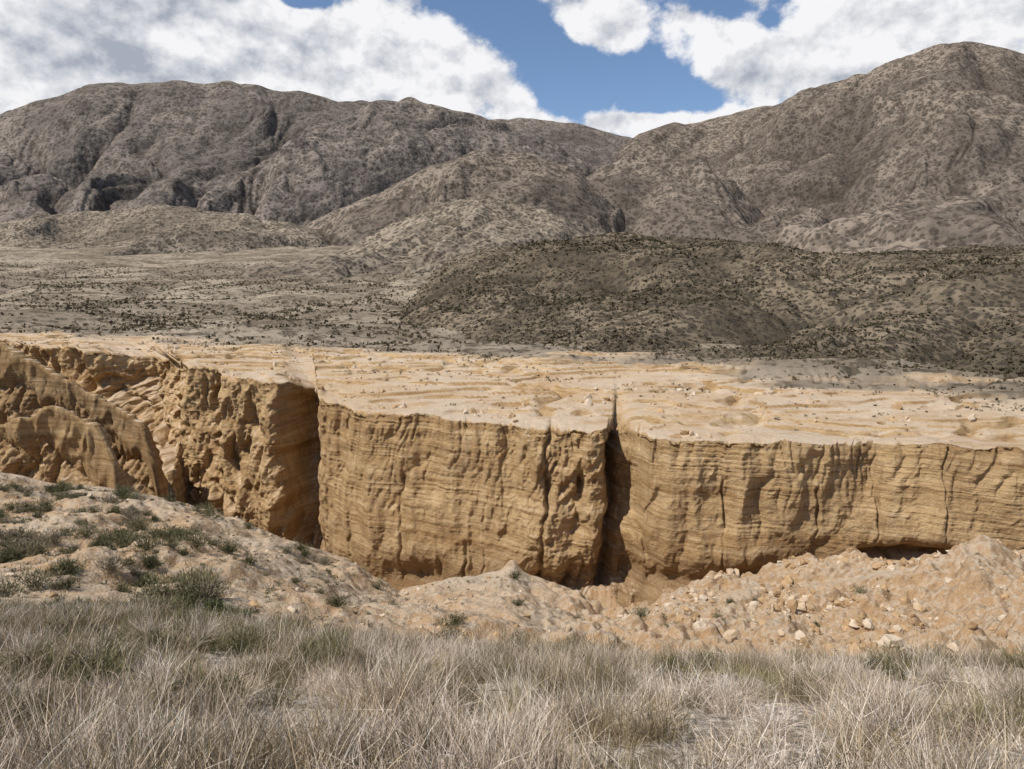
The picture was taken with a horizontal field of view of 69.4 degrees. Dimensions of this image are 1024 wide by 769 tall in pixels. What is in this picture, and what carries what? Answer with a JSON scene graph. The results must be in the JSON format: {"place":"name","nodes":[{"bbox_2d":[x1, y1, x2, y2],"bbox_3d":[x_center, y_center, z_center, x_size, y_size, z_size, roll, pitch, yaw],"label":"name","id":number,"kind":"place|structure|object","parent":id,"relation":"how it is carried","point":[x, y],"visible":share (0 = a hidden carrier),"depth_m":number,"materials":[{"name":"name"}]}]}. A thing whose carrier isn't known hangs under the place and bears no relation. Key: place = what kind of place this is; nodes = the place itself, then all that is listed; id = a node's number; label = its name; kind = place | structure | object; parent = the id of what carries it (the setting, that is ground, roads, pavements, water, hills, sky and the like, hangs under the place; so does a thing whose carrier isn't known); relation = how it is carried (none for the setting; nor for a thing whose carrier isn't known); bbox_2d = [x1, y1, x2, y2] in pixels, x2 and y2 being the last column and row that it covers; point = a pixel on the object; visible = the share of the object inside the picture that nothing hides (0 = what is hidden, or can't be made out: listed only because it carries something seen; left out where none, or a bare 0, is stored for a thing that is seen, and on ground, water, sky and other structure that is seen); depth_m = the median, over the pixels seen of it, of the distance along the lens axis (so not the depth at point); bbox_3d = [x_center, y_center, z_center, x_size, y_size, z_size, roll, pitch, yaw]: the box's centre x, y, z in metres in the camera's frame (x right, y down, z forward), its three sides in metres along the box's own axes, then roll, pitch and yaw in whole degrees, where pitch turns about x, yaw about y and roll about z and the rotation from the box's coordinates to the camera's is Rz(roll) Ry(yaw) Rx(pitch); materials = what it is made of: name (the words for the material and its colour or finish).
{"place":"outdoors","nodes":[
{"label":"outdoors","id":0,"kind":"place"},
{"bbox_2d":[0,406,136,489],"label":"badland ridge","id":1,"kind":"structure","parent":0,"point":[50,444],"depth_m":107.03,"materials":[{"name":"stone"}]},
{"bbox_2d":[0,342,167,497],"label":"badland ridge","id":2,"kind":"structure","parent":0,"point":[29,387],"depth_m":132.40,"materials":[{"name":"stone"}]},
{"bbox_2d":[0,204,331,256],"bbox_3d":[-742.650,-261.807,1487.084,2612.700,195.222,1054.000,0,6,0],"label":"hill","id":3,"kind":"structure","parent":0,"point":[155,229],"depth_m":1349.69,"materials":[{"name":"brown stone"}]},
{"bbox_2d":[0,80,601,225],"bbox_3d":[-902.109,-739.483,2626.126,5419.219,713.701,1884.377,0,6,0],"label":"mountain","id":4,"kind":"structure","parent":0,"point":[301,158],"depth_m":2406.19,"materials":[{"name":"grey stone"}]},
{"bbox_2d":[235,194,594,280],"bbox_3d":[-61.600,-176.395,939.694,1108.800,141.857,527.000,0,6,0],"label":"hill","id":5,"kind":"structure","parent":0,"point":[431,239],"depth_m":865.48,"materials":[{"name":"stone"}]},
{"bbox_2d":[303,150,624,245],"bbox_3d":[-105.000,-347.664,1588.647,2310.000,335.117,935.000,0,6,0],"label":"hill","id":6,"kind":"structure","parent":0,"point":[572,195],"depth_m":1500.06,"materials":[{"name":"brown stone"}]},
{"bbox_2d":[0,242,1023,607],"bbox_3d":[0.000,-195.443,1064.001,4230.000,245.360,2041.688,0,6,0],"label":"canyon cliff","id":7,"kind":"structure","parent":0,"point":[566,490],"depth_m":96.94,"materials":[{"name":"stone"}]},
{"bbox_2d":[0,232,1023,440],"bbox_3d":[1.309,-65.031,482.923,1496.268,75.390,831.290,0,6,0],"label":"distant scrub","id":8,"kind":"object","parent":7,"relation":"on","point":[261,316],"visible":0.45,"depth_m":273.75,"materials":[{"name":"green plant"}]},
{"bbox_2d":[0,472,1023,768],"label":"ground","id":9,"kind":"structure","parent":0,"point":[964,596],"depth_m":43.16,"materials":[{"name":"soil"}]},
{"bbox_2d":[113,663,125,736],"bbox_3d":[-2.910,2.581,5.513,0.151,1.050,0.154,2,7,18],"label":"dry stalk","id":10,"kind":"object","parent":9,"relation":"on","point":[118,701],"visible":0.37,"depth_m":5.50,"materials":[{"name":"beige plant"}]},
{"bbox_2d":[0,475,1009,658],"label":"desert bush","id":11,"kind":"object","parent":9,"relation":"on","point":[200,586],"visible":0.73,"depth_m":34.28,"materials":[{"name":"green plant"}]},
{"bbox_2d":[0,584,1023,768],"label":"dry grass","id":12,"kind":"structure","parent":9,"relation":"on","point":[567,679],"depth_m":6.99,"materials":[{"name":"beige plant"}]},
{"bbox_2d":[0,593,1023,709],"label":"green shrub","id":13,"kind":"object","parent":9,"relation":"on","point":[239,645],"visible":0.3,"depth_m":12.49,"materials":[{"name":"green plant"}]},
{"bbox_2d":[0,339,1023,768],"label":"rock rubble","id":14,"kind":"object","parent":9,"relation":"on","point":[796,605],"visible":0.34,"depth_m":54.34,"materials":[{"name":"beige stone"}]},
{"bbox_2d":[0,0,1023,137],"label":"sky","id":15,"kind":"structure","parent":0,"point":[629,68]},
{"bbox_2d":[489,118,632,166],"bbox_3d":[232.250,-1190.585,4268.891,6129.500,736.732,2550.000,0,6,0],"label":"mountain","id":16,"kind":"structure","parent":0,"point":[594,146],"depth_m":4226.75,"materials":[{"name":"stone"}]},
{"bbox_2d":[400,232,1023,378],"bbox_3d":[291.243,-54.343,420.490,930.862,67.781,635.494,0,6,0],"label":"foothill","id":17,"kind":"structure","parent":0,"point":[615,277],"depth_m":255.42,"materials":[{"name":"brown soil"}]},
{"bbox_2d":[586,41,1023,242],"bbox_3d":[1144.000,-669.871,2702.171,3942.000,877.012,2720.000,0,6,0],"label":"mountain","id":18,"kind":"structure","parent":0,"point":[940,122],"depth_m":1841.31,"materials":[{"name":"stone"}]},
{"bbox_2d":[765,183,1023,253],"bbox_3d":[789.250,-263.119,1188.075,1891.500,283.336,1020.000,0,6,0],"label":"hill","id":19,"kind":"structure","parent":0,"point":[995,218],"depth_m":994.80,"materials":[{"name":"stone"}]}
]}

